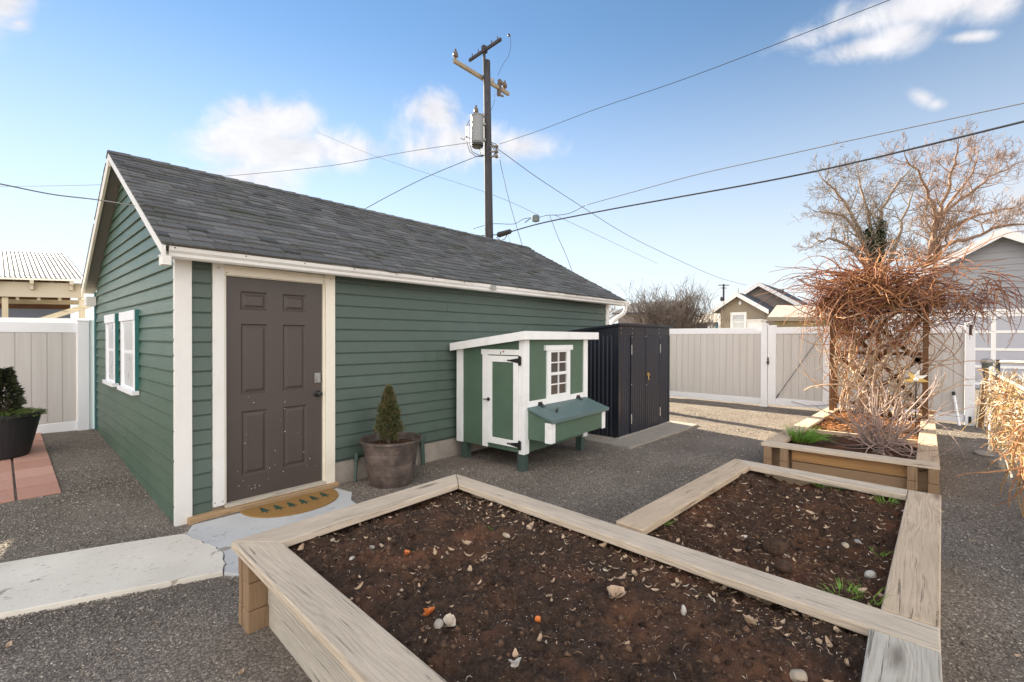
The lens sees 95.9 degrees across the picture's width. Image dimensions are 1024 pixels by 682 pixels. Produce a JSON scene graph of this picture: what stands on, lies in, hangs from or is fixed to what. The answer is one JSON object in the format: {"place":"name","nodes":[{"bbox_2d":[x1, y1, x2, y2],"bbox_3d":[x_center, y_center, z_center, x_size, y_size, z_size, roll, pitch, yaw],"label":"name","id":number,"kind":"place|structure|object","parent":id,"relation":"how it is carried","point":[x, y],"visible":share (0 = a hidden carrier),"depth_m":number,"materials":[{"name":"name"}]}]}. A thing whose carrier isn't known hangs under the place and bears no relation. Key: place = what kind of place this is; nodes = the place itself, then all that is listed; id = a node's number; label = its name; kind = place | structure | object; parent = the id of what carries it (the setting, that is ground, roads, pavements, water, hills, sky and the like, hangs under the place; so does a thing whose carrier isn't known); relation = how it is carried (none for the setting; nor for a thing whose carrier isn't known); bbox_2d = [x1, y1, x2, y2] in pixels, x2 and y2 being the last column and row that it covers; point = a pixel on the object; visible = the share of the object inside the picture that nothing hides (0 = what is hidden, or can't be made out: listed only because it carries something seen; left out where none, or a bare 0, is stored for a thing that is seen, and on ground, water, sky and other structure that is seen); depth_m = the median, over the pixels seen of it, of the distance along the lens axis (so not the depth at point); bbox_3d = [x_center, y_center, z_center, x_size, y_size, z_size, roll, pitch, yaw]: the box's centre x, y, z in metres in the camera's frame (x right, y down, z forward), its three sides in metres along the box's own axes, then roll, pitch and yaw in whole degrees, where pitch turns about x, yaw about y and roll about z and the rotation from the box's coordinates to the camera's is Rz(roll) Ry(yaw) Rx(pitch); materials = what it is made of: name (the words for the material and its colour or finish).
{"place":"outdoors","nodes":[
{"label":"outdoors","id":0,"kind":"place"},
{"bbox_2d":[0,388,1023,681],"bbox_3d":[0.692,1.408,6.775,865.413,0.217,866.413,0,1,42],"label":"ground","id":1,"kind":"structure","parent":0,"point":[266,654],"depth_m":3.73,"materials":[{"name":"grey gravel"}]},
{"bbox_2d":[0,433,60,503],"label":"paver path","id":2,"kind":"structure","parent":1,"relation":"on","point":[35,475],"depth_m":4.74,"materials":[{"name":"concrete"}]},
{"bbox_2d":[0,408,44,459],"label":"black planter","id":3,"kind":"object","parent":2,"relation":"on","point":[17,435],"visible":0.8,"depth_m":5.26,"materials":[{"name":"plastic"}]},
{"bbox_2d":[0,366,26,412],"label":"dwarf spruce","id":4,"kind":"object","parent":3,"relation":"on","point":[13,392],"visible":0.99,"depth_m":5.35,"materials":[{"name":"green plant"}]},
{"bbox_2d":[0,407,47,420],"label":"juniper","id":5,"kind":"object","parent":3,"relation":"on","point":[24,411],"visible":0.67,"depth_m":5.36,"materials":[{"name":"green plant"}]},
{"bbox_2d":[0,250,89,318],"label":"carport","id":6,"kind":"object","parent":1,"relation":"on","point":[38,285],"visible":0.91,"depth_m":13.34,"materials":[{"name":"metal"}]},
{"bbox_2d":[0,318,93,433],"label":"vinyl fence","id":7,"kind":"object","parent":1,"relation":"on","point":[52,363],"visible":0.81,"depth_m":6.52,"materials":[{"name":"white plastic"}]},
{"bbox_2d":[0,318,93,334],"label":"fence rail","id":8,"kind":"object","parent":7,"relation":"attached to","point":[62,320],"depth_m":10.23,"materials":[{"name":"white plastic"}]},
{"bbox_2d":[0,533,225,619],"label":"walkway","id":9,"kind":"structure","parent":1,"relation":"on","point":[46,582],"depth_m":2.98,"materials":[{"name":"paint"}]},
{"bbox_2d":[187,488,355,576],"bbox_3d":[-1.602,1.560,3.673,1.609,0.122,1.363,0,1,42],"label":"doorstep slab","id":10,"kind":"structure","parent":1,"relation":"on","point":[222,534],"depth_m":3.73,"materials":[{"name":"blue paint"}]},
{"bbox_2d":[239,488,337,517],"bbox_3d":[-1.938,1.487,4.201,0.430,0.014,0.840,0,1,42],"label":"doormat","id":11,"kind":"object","parent":10,"relation":"on","point":[304,503],"visible":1,"depth_m":4.17,"materials":[{"name":"beige wicker"}]},
{"bbox_2d":[81,150,628,526],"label":"garage","id":12,"kind":"structure","parent":1,"relation":"on","point":[256,345],"depth_m":4.77,"materials":[{"name":"green paint"}]},
{"bbox_2d":[0,183,133,205],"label":"service drop","id":13,"kind":"object","parent":12,"relation":"attached to","point":[64,195],"visible":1,"depth_m":3.91,"materials":[{"name":"grey metal"}]},
{"bbox_2d":[102,313,118,386],"bbox_3d":[-4.992,0.106,5.743,0.760,0.875,0.064,0,1,42],"label":"window","id":14,"kind":"structure","parent":12,"relation":"in","point":[112,321],"depth_m":5.69,"materials":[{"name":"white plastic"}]},
{"bbox_2d":[117,309,138,395],"bbox_3d":[-4.151,0.113,4.988,0.860,0.875,0.064,0,1,42],"label":"window","id":15,"kind":"structure","parent":12,"relation":"in","point":[129,320],"depth_m":4.93,"materials":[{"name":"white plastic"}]},
{"bbox_2d":[226,276,321,501],"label":"door","id":16,"kind":"structure","parent":12,"relation":"in","point":[274,327],"depth_m":4.37,"materials":[{"name":"brown paint"}]},
{"bbox_2d":[353,452,358,481],"bbox_3d":[-1.669,1.378,4.925,0.051,0.372,0.071,0,0,19],"label":"garden stake","id":17,"kind":"object","parent":1,"relation":"on","point":[356,457],"visible":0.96,"depth_m":4.92,"materials":[{"name":"paint"}]},
{"bbox_2d":[359,432,422,488],"bbox_3d":[-1.286,1.268,4.921,0.656,0.482,0.656,0,1,42],"label":"barrel planter","id":18,"kind":"object","parent":1,"relation":"on","point":[391,465],"visible":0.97,"depth_m":4.71,"materials":[{"name":"plastic"}]},
{"bbox_2d":[373,384,406,442],"bbox_3d":[-1.298,0.773,4.883,0.346,0.654,0.354,0,1,42],"label":"dwarf conifer","id":19,"kind":"object","parent":18,"relation":"on","point":[388,411],"visible":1,"depth_m":4.82,"materials":[{"name":"green plant"}]},
{"bbox_2d":[420,434,425,464],"bbox_3d":[-1.077,1.342,5.580,0.049,0.436,0.085,0,1,42],"label":"garden stake","id":20,"kind":"object","parent":1,"relation":"on","point":[422,446],"visible":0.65,"depth_m":5.57,"materials":[{"name":"paint"}]},
{"bbox_2d":[453,34,510,237],"bbox_3d":[-0.900,-4.311,15.142,1.459,12.116,2.288,0,0,12],"label":"utility pole","id":21,"kind":"object","parent":1,"relation":"on","point":[480,123],"visible":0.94,"depth_m":14.88,"materials":[{"name":"brown wood"}]},
{"bbox_2d":[0,142,468,186],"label":"overhead wire","id":22,"kind":"object","parent":21,"relation":"attached to","point":[294,169],"visible":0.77,"depth_m":16.21,"materials":[{"name":"grey metal"}]},
{"bbox_2d":[365,155,483,208],"bbox_3d":[-2.528,-4.689,13.602,4.054,2.530,0.152,0,1,-38],"label":"overhead wire","id":23,"kind":"object","parent":21,"relation":"attached to","point":[421,179],"visible":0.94,"depth_m":13.51,"materials":[{"name":"grey metal"}]},
{"bbox_2d":[318,132,537,214],"bbox_3d":[-4.611,-7.548,19.767,14.072,6.613,0.183,0,0,38],"label":"overhead wire","id":24,"kind":"object","parent":21,"relation":"attached to","point":[434,175],"visible":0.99,"depth_m":18.61,"materials":[{"name":"grey metal"}]},
{"bbox_2d":[499,154,521,243],"bbox_3d":[-0.030,-4.288,14.368,1.188,3.462,0.108,1,1,45],"label":"overhead wire","id":25,"kind":"object","parent":21,"relation":"attached to","point":[508,198],"visible":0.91,"depth_m":14.44,"materials":[{"name":"grey metal"}]},
{"bbox_2d":[473,205,584,228],"bbox_3d":[0.472,-3.831,14.525,3.993,0.250,0.331,0,0,30],"label":"overhead wire","id":26,"kind":"object","parent":21,"relation":"attached to","point":[526,218],"visible":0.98,"depth_m":14.54,"materials":[{"name":"grey metal"}]},
{"bbox_2d":[525,215,538,222],"bbox_3d":[0.637,-3.835,14.565,0.453,0.217,0.203,0,0,31],"label":"terminal box","id":27,"kind":"object","parent":26,"relation":"hanging from","point":[535,218],"visible":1,"depth_m":14.44,"materials":[{"name":"metal"}]},
{"bbox_2d":[498,149,743,284],"bbox_3d":[7.742,-5.070,24.279,1.221,2.287,25.062,1,1,43],"label":"overhead wire","id":28,"kind":"object","parent":21,"relation":"attached to","point":[595,215],"visible":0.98,"depth_m":19.47,"materials":[{"name":"grey metal"}]},
{"bbox_2d":[497,0,888,144],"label":"overhead wire","id":29,"kind":"object","parent":21,"relation":"attached to","point":[709,69],"visible":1,"depth_m":10.07,"materials":[{"name":"grey metal"}]},
{"bbox_2d":[512,120,1023,231],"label":"overhead wire","id":30,"kind":"object","parent":21,"relation":"attached to","point":[966,135],"visible":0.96,"depth_m":10.16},
{"bbox_2d":[496,229,511,239],"bbox_3d":[-0.239,-3.362,14.709,0.516,0.354,0.204,0,0,18],"label":"splice case","id":31,"kind":"object","parent":30,"relation":"hanging from","point":[504,233],"visible":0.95,"depth_m":14.65,"materials":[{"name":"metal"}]},
{"bbox_2d":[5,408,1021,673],"bbox_3d":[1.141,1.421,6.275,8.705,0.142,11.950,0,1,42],"label":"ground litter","id":32,"kind":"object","parent":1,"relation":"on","point":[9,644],"visible":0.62,"depth_m":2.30,"materials":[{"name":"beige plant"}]},
{"bbox_2d":[450,331,608,471],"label":"chicken coop","id":33,"kind":"structure","parent":1,"relation":"on","point":[522,394],"depth_m":5.58,"materials":[{"name":"green paint"}]},
{"bbox_2d":[483,355,520,450],"bbox_3d":[-0.116,0.710,5.452,0.574,1.079,0.054,0,1,39],"label":"coop door","id":34,"kind":"structure","parent":33,"relation":"in","point":[502,399],"depth_m":5.45,"materials":[{"name":"white paint"}]},
{"bbox_2d":[544,345,572,397],"bbox_3d":[0.589,0.374,5.805,0.034,0.645,0.613,0,1,39],"label":"coop window","id":35,"kind":"structure","parent":33,"relation":"in","point":[557,356],"depth_m":5.80,"materials":[{"name":"white paint"}]},
{"bbox_2d":[231,474,942,681],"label":"raised bed","id":36,"kind":"object","parent":1,"relation":"on","point":[323,628],"visible":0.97,"depth_m":2.01,"materials":[{"name":"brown wood"}]},
{"bbox_2d":[423,606,434,615],"bbox_3d":[-0.342,1.109,1.905,0.044,0.032,0.056,0,0,18],"label":"shard","id":37,"kind":"object","parent":36,"relation":"on","point":[428,611],"visible":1,"depth_m":1.90,"materials":[{"name":"orange ceramic"}]},
{"bbox_2d":[434,618,443,628],"bbox_3d":[-0.294,1.141,1.864,0.041,0.040,0.041,0,1,42],"label":"stone","id":38,"kind":"object","parent":36,"relation":"on","point":[438,623],"visible":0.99,"depth_m":1.85,"materials":[{"name":"white stone"}]},
{"bbox_2d":[443,613,455,626],"bbox_3d":[-0.255,1.136,1.869,0.060,0.038,0.063,0,1,42],"label":"stone","id":39,"kind":"object","parent":36,"relation":"on","point":[449,619],"visible":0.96,"depth_m":1.88,"materials":[{"name":"stone"}]},
{"bbox_2d":[502,532,509,537],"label":"stone","id":40,"kind":"object","parent":36,"relation":"on","point":[505,535],"visible":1,"depth_m":2.67,"materials":[{"name":"beige stone"}]},
{"bbox_2d":[508,657,520,666],"bbox_3d":[0.011,1.101,1.588,0.043,0.026,0.034,0,0,-25],"label":"shell scrap","id":41,"kind":"object","parent":36,"relation":"on","point":[516,662],"visible":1,"depth_m":1.59,"materials":[{"name":"white"}]},
{"bbox_2d":[535,616,540,622],"bbox_3d":[0.106,1.134,1.881,0.027,0.019,0.025,0,1,42],"label":"shard","id":42,"kind":"object","parent":36,"relation":"on","point":[537,618],"visible":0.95,"depth_m":1.88,"materials":[{"name":"orange ceramic"}]},
{"bbox_2d":[295,472,864,679],"bbox_3d":[0.761,1.151,2.898,2.684,0.101,3.494,0,1,42],"label":"perlite","id":43,"kind":"object","parent":36,"relation":"on","point":[629,591],"visible":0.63,"depth_m":2.06,"materials":[{"name":"white stone"}]},
{"bbox_2d":[297,472,898,681],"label":"brown leaf litter","id":44,"kind":"object","parent":36,"relation":"on","point":[678,582],"visible":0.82,"depth_m":2.34,"materials":[{"name":"brown plant"}]},
{"bbox_2d":[295,473,901,681],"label":"soil fibres","id":45,"kind":"object","parent":36,"relation":"on","point":[843,513],"visible":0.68,"depth_m":2.28,"materials":[{"name":"brown soil"}]},
{"bbox_2d":[299,473,904,681],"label":"soil clods","id":46,"kind":"object","parent":36,"relation":"on","point":[442,644],"visible":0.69,"depth_m":2.19,"materials":[{"name":"brown soil"}]},
{"bbox_2d":[303,476,903,681],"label":"wood chips","id":47,"kind":"object","parent":36,"relation":"on","point":[650,576],"visible":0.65,"depth_m":2.32,"materials":[{"name":"beige wood"}]},
{"bbox_2d":[313,484,897,681],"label":"straw bits","id":48,"kind":"object","parent":36,"relation":"on","point":[621,561],"visible":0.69,"depth_m":2.38,"materials":[{"name":"beige plant"}]},
{"bbox_2d":[607,585,625,598],"bbox_3d":[0.468,1.135,2.086,0.081,0.050,0.088,0,1,42],"label":"stone","id":49,"kind":"object","parent":36,"relation":"on","point":[613,590],"visible":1,"depth_m":2.10,"materials":[{"name":"beige stone"}]},
{"bbox_2d":[388,492,903,643],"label":"pale leaf litter","id":50,"kind":"object","parent":36,"relation":"on","point":[710,597],"visible":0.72,"depth_m":2.50,"materials":[{"name":"beige plant"}]},
{"bbox_2d":[681,605,686,615],"bbox_3d":[0.736,1.157,1.980,0.023,0.053,0.022,0,1,42],"label":"stone","id":51,"kind":"object","parent":36,"relation":"on","point":[683,608],"visible":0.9,"depth_m":1.97,"materials":[{"name":"white stone"}]},
{"bbox_2d":[743,614,757,625],"bbox_3d":[0.964,1.129,1.872,0.058,0.033,0.054,0,0,-31],"label":"dead leaf","id":52,"kind":"object","parent":36,"relation":"on","point":[749,619],"visible":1,"depth_m":1.87,"materials":[{"name":"beige plant"}]},
{"bbox_2d":[789,669,807,681],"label":"stone","id":53,"kind":"object","parent":36,"relation":"on","point":[795,675],"visible":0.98,"depth_m":1.58,"materials":[{"name":"beige stone"}]},
{"bbox_2d":[606,289,628,319],"bbox_3d":[5.398,-1.291,29.760,4.039,5.513,3.321,0,1,42],"label":"bare tree","id":54,"kind":"object","parent":1,"relation":"on","point":[614,309],"visible":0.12,"depth_m":29.72,"materials":[{"name":"plant"}]},
{"bbox_2d":[585,420,697,448],"bbox_3d":[1.958,1.534,7.769,1.460,0.135,2.430,0,1,42],"label":"shed pad","id":55,"kind":"object","parent":1,"relation":"on","point":[647,436],"visible":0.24,"depth_m":7.12,"materials":[{"name":"concrete"}]},
{"bbox_2d":[564,323,673,438],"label":"metal shed","id":56,"kind":"structure","parent":55,"relation":"on","point":[629,375],"depth_m":7.29,"materials":[{"name":"black metal"}]},
{"bbox_2d":[630,336,645,432],"bbox_3d":[2.036,0.679,7.436,0.023,1.530,0.525,0,1,42],"label":"shed door","id":57,"kind":"structure","parent":56,"relation":"in","point":[637,344],"depth_m":7.41,"materials":[{"name":"grey metal"}]},
{"bbox_2d":[646,336,660,427],"bbox_3d":[2.395,0.677,7.836,0.023,1.530,0.540,0,1,42],"label":"shed door","id":58,"kind":"structure","parent":56,"relation":"in","point":[653,343],"depth_m":7.85,"materials":[{"name":"grey metal"}]},
{"bbox_2d":[613,300,694,327],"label":"distant house","id":59,"kind":"structure","parent":1,"relation":"on","point":[624,320],"depth_m":36.88,"materials":[{"name":"beige"}]},
{"bbox_2d":[609,274,732,328],"bbox_3d":[7.455,-0.814,22.075,5.475,4.711,5.091,0,1,42],"label":"bare shrub tree","id":60,"kind":"object","parent":1,"relation":"on","point":[685,316],"visible":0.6,"depth_m":21.39,"materials":[{"name":"brown plant"}]},
{"bbox_2d":[693,313,719,327],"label":"distant house","id":61,"kind":"structure","parent":1,"relation":"on","point":[715,322],"depth_m":48.35,"materials":[{"name":"beige"}]},
{"bbox_2d":[669,328,760,403],"bbox_3d":[3.563,0.555,12.525,5.785,1.755,0.044,0,1,42],"label":"vinyl fence","id":62,"kind":"object","parent":1,"relation":"on","point":[720,364],"visible":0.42,"depth_m":11.23,"materials":[{"name":"white plastic"}]},
{"bbox_2d":[718,284,728,301],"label":"utility pole","id":63,"kind":"object","parent":1,"relation":"on","point":[723,297],"visible":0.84,"depth_m":79.83,"materials":[{"name":"brown wood"}]},
{"bbox_2d":[746,319,766,327],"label":"white shed","id":64,"kind":"structure","parent":1,"relation":"on","point":[754,323],"depth_m":26.08,"materials":[{"name":"plastic"}]},
{"bbox_2d":[710,282,807,327],"bbox_3d":[17.319,-1.166,30.649,4.864,5.294,9.690,0,1,42],"label":"bungalow","id":65,"kind":"object","parent":1,"relation":"on","point":[742,308],"visible":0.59,"depth_m":28.33,"materials":[{"name":"beige"}]},
{"bbox_2d":[730,312,746,327],"bbox_3d":[13.704,-1.188,27.981,0.911,1.111,0.051,0,1,42],"label":"window","id":66,"kind":"structure","parent":65,"relation":"in","point":[739,318],"depth_m":27.95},
{"bbox_2d":[616,459,940,628],"bbox_3d":[1.814,1.320,3.006,1.466,0.483,2.104,0,1,42],"label":"raised bed","id":67,"kind":"object","parent":1,"relation":"on","point":[913,566],"visible":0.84,"depth_m":2.80,"materials":[{"name":"beige wood"}]},
{"bbox_2d":[762,538,787,555],"bbox_3d":[1.445,1.139,2.539,0.126,0.107,0.125,0,1,42],"label":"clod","id":68,"kind":"object","parent":67,"relation":"on","point":[774,546],"visible":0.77,"depth_m":2.51,"materials":[{"name":"soil"}]},
{"bbox_2d":[775,559,792,573],"bbox_3d":[1.333,1.106,2.263,0.077,0.066,0.078,0,1,42],"label":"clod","id":69,"kind":"object","parent":67,"relation":"on","point":[783,566],"visible":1,"depth_m":2.24,"materials":[{"name":"soil"}]},
{"bbox_2d":[812,476,843,489],"bbox_3d":[2.513,1.121,3.648,0.299,0.099,0.322,0,0,-3],"label":"grass tuft","id":70,"kind":"object","parent":67,"relation":"on","point":[822,486],"visible":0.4,"depth_m":3.62,"materials":[{"name":"green plant"}]},
{"bbox_2d":[818,578,861,600],"bbox_3d":[1.459,1.107,2.050,0.178,0.053,0.183,0,1,42],"label":"grass tuft","id":71,"kind":"object","parent":67,"relation":"on","point":[839,588],"visible":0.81,"depth_m":2.06,"materials":[{"name":"green plant"}]},
{"bbox_2d":[841,542,848,547],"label":"stone","id":72,"kind":"object","parent":67,"relation":"on","point":[845,544],"visible":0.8,"depth_m":2.59,"materials":[{"name":"beige stone"}]},
{"bbox_2d":[839,577,894,605],"bbox_3d":[1.496,1.071,1.954,0.204,0.111,0.209,0,1,42],"label":"grass tuft","id":73,"kind":"object","parent":67,"relation":"on","point":[875,595],"visible":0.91,"depth_m":1.95,"materials":[{"name":"green plant"}]},
{"bbox_2d":[864,570,876,578],"bbox_3d":[1.768,1.154,2.281,0.061,0.043,0.039,0,0,-18],"label":"stone","id":74,"kind":"object","parent":67,"relation":"on","point":[869,574],"visible":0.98,"depth_m":2.27,"materials":[{"name":"grey stone"}]},
{"bbox_2d":[867,546,889,556],"bbox_3d":[2.019,1.164,2.541,0.126,0.039,0.087,0,1,42],"label":"grass tuft","id":75,"kind":"object","parent":67,"relation":"on","point":[881,553],"visible":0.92,"depth_m":2.54,"materials":[{"name":"green plant"}]},
{"bbox_2d":[870,494,899,505],"bbox_3d":[2.666,1.119,3.276,0.206,0.074,0.194,0,0,-16],"label":"grass tuft","id":76,"kind":"object","parent":67,"relation":"on","point":[877,500],"visible":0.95,"depth_m":3.28,"materials":[{"name":"green plant"}]},
{"bbox_2d":[761,324,828,408],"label":"vinyl gate","id":77,"kind":"structure","parent":1,"relation":"on","point":[785,381],"depth_m":10.16,"materials":[{"name":"plastic"}]},
{"bbox_2d":[767,305,861,326],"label":"outbuilding","id":78,"kind":"structure","parent":1,"relation":"on","point":[777,314],"depth_m":19.70,"materials":[{"name":"yellow"}]},
{"bbox_2d":[761,407,939,494],"bbox_3d":[5.016,1.351,6.619,1.595,0.388,4.298,0,1,42],"label":"raised bed","id":79,"kind":"object","parent":1,"relation":"on","point":[920,472],"visible":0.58,"depth_m":5.27,"materials":[{"name":"brown wood"}]},
{"bbox_2d":[784,423,837,442],"bbox_3d":[3.683,1.149,5.736,0.667,0.243,0.655,0,1,42],"label":"grass tuft","id":80,"kind":"object","parent":79,"relation":"on","point":[808,437],"visible":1,"depth_m":5.76,"materials":[{"name":"green plant"}]},
{"bbox_2d":[813,409,919,438],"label":"bark mulch","id":81,"kind":"object","parent":79,"relation":"on","point":[835,428],"visible":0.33,"depth_m":6.92,"materials":[{"name":"brown wood"}]},
{"bbox_2d":[816,292,944,418],"bbox_3d":[6.150,0.276,7.798,1.675,2.070,0.820,0,1,42],"label":"garden arbor","id":82,"kind":"object","parent":79,"relation":"on","point":[925,352],"visible":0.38,"depth_m":7.71,"materials":[{"name":"brown wood"}]},
{"bbox_2d":[755,207,1023,417],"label":"arbor vine","id":83,"kind":"object","parent":82,"relation":"on","point":[863,285],"visible":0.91,"depth_m":7.51,"materials":[{"name":"beige plant"}]},
{"bbox_2d":[811,364,972,482],"bbox_3d":[4.490,0.987,5.446,1.369,1.484,1.849,0,1,42],"label":"bare shrub","id":84,"kind":"object","parent":79,"relation":"in","point":[880,444],"visible":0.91,"depth_m":5.37,"materials":[{"name":"plant"}]},
{"bbox_2d":[904,370,928,433],"bbox_3d":[5.326,0.831,6.098,0.262,0.900,0.074,0,0,33],"label":"garden spinner","id":85,"kind":"object","parent":79,"relation":"on","point":[916,377],"visible":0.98,"depth_m":6.11,"materials":[{"name":"yellow metal"}]},
{"bbox_2d":[787,142,946,287],"bbox_3d":[18.516,-4.430,24.200,7.321,12.116,4.981,0,0,8],"label":"bare tree","id":86,"kind":"object","parent":1,"relation":"on","point":[876,238],"visible":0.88,"depth_m":24.12,"materials":[{"name":"grey plant"}]},
{"bbox_2d":[837,321,975,425],"bbox_3d":[7.507,0.614,8.986,2.124,1.945,0.140,0,1,42],"label":"vinyl fence","id":87,"kind":"object","parent":1,"relation":"on","point":[966,352],"visible":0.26,"depth_m":8.50,"materials":[{"name":"white plastic"}]},
{"bbox_2d":[859,228,1023,388],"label":"blue grey garage","id":88,"kind":"structure","parent":1,"relation":"on","point":[1008,248],"depth_m":14.02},
{"bbox_2d":[889,313,1023,387],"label":"garage door","id":89,"kind":"structure","parent":88,"relation":"in","point":[996,349],"depth_m":14.00,"materials":[{"name":"white"}]},
{"bbox_2d":[871,117,1023,271],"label":"bare tree","id":90,"kind":"object","parent":1,"relation":"on","point":[937,217],"visible":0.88,"depth_m":25.54,"materials":[{"name":"brown plant"}]},
{"bbox_2d":[952,391,960,425],"bbox_3d":[8.016,1.218,8.341,0.048,0.600,0.213,0,0,15],"label":"white pipe","id":91,"kind":"object","parent":1,"relation":"on","point":[956,408],"visible":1,"depth_m":8.33,"materials":[{"name":"plastic"}]},
{"bbox_2d":[975,384,987,427],"bbox_3d":[8.311,1.145,8.182,0.301,0.794,0.104,0,0,-29],"label":"leaning board","id":92,"kind":"object","parent":1,"relation":"on","point":[978,423],"visible":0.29,"depth_m":8.17,"materials":[{"name":"brown wood"}]},
{"bbox_2d":[973,450,997,456],"bbox_3d":[6.338,1.503,6.181,0.239,0.041,0.320,0,1,42],"label":"flat stone","id":93,"kind":"object","parent":1,"relation":"on","point":[982,453],"visible":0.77,"depth_m":6.14,"materials":[{"name":"grey stone"}]},
{"bbox_2d":[980,358,993,414],"bbox_3d":[8.506,0.942,8.212,0.395,1.266,0.173,0,0,-17],"label":"capped post","id":94,"kind":"object","parent":1,"relation":"on","point":[985,363],"visible":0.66,"depth_m":8.15,"materials":[{"name":"grey metal"}]},
{"bbox_2d":[988,366,1023,504],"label":"chain link fence","id":95,"kind":"object","parent":1,"relation":"on","point":[1020,387],"visible":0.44,"depth_m":5.10,"materials":[{"name":"metal"}]},
{"bbox_2d":[957,362,1023,516],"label":"dry vine","id":96,"kind":"object","parent":95,"relation":"on","point":[1004,405],"visible":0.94,"depth_m":4.53,"materials":[{"name":"plant"}]},
{"bbox_2d":[994,360,1023,373],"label":"pipe rail","id":97,"kind":"object","parent":1,"relation":"on","point":[997,366],"visible":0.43,"depth_m":8.84,"materials":[{"name":"metal"}]},
{"bbox_2d":[0,0,1023,323],"label":"sky","id":98,"kind":"structure","parent":0,"point":[225,88],"materials":[{"name":"blue"}]},
{"bbox_2d":[555,215,650,260],"bbox_3d":[4.951,-4.387,21.579,0.338,0.554,14.963,0,0,30],"label":"overhead wire","id":99,"kind":"object","parent":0,"point":[602,237],"visible":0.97,"depth_m":19.88,"materials":[{"name":"grey metal"}]},
{"bbox_2d":[585,103,1023,205],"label":"overhead wire","id":100,"kind":"object","parent":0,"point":[823,146],"visible":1,"depth_m":9.83,"materials":[{"name":"grey metal"}]}
]}

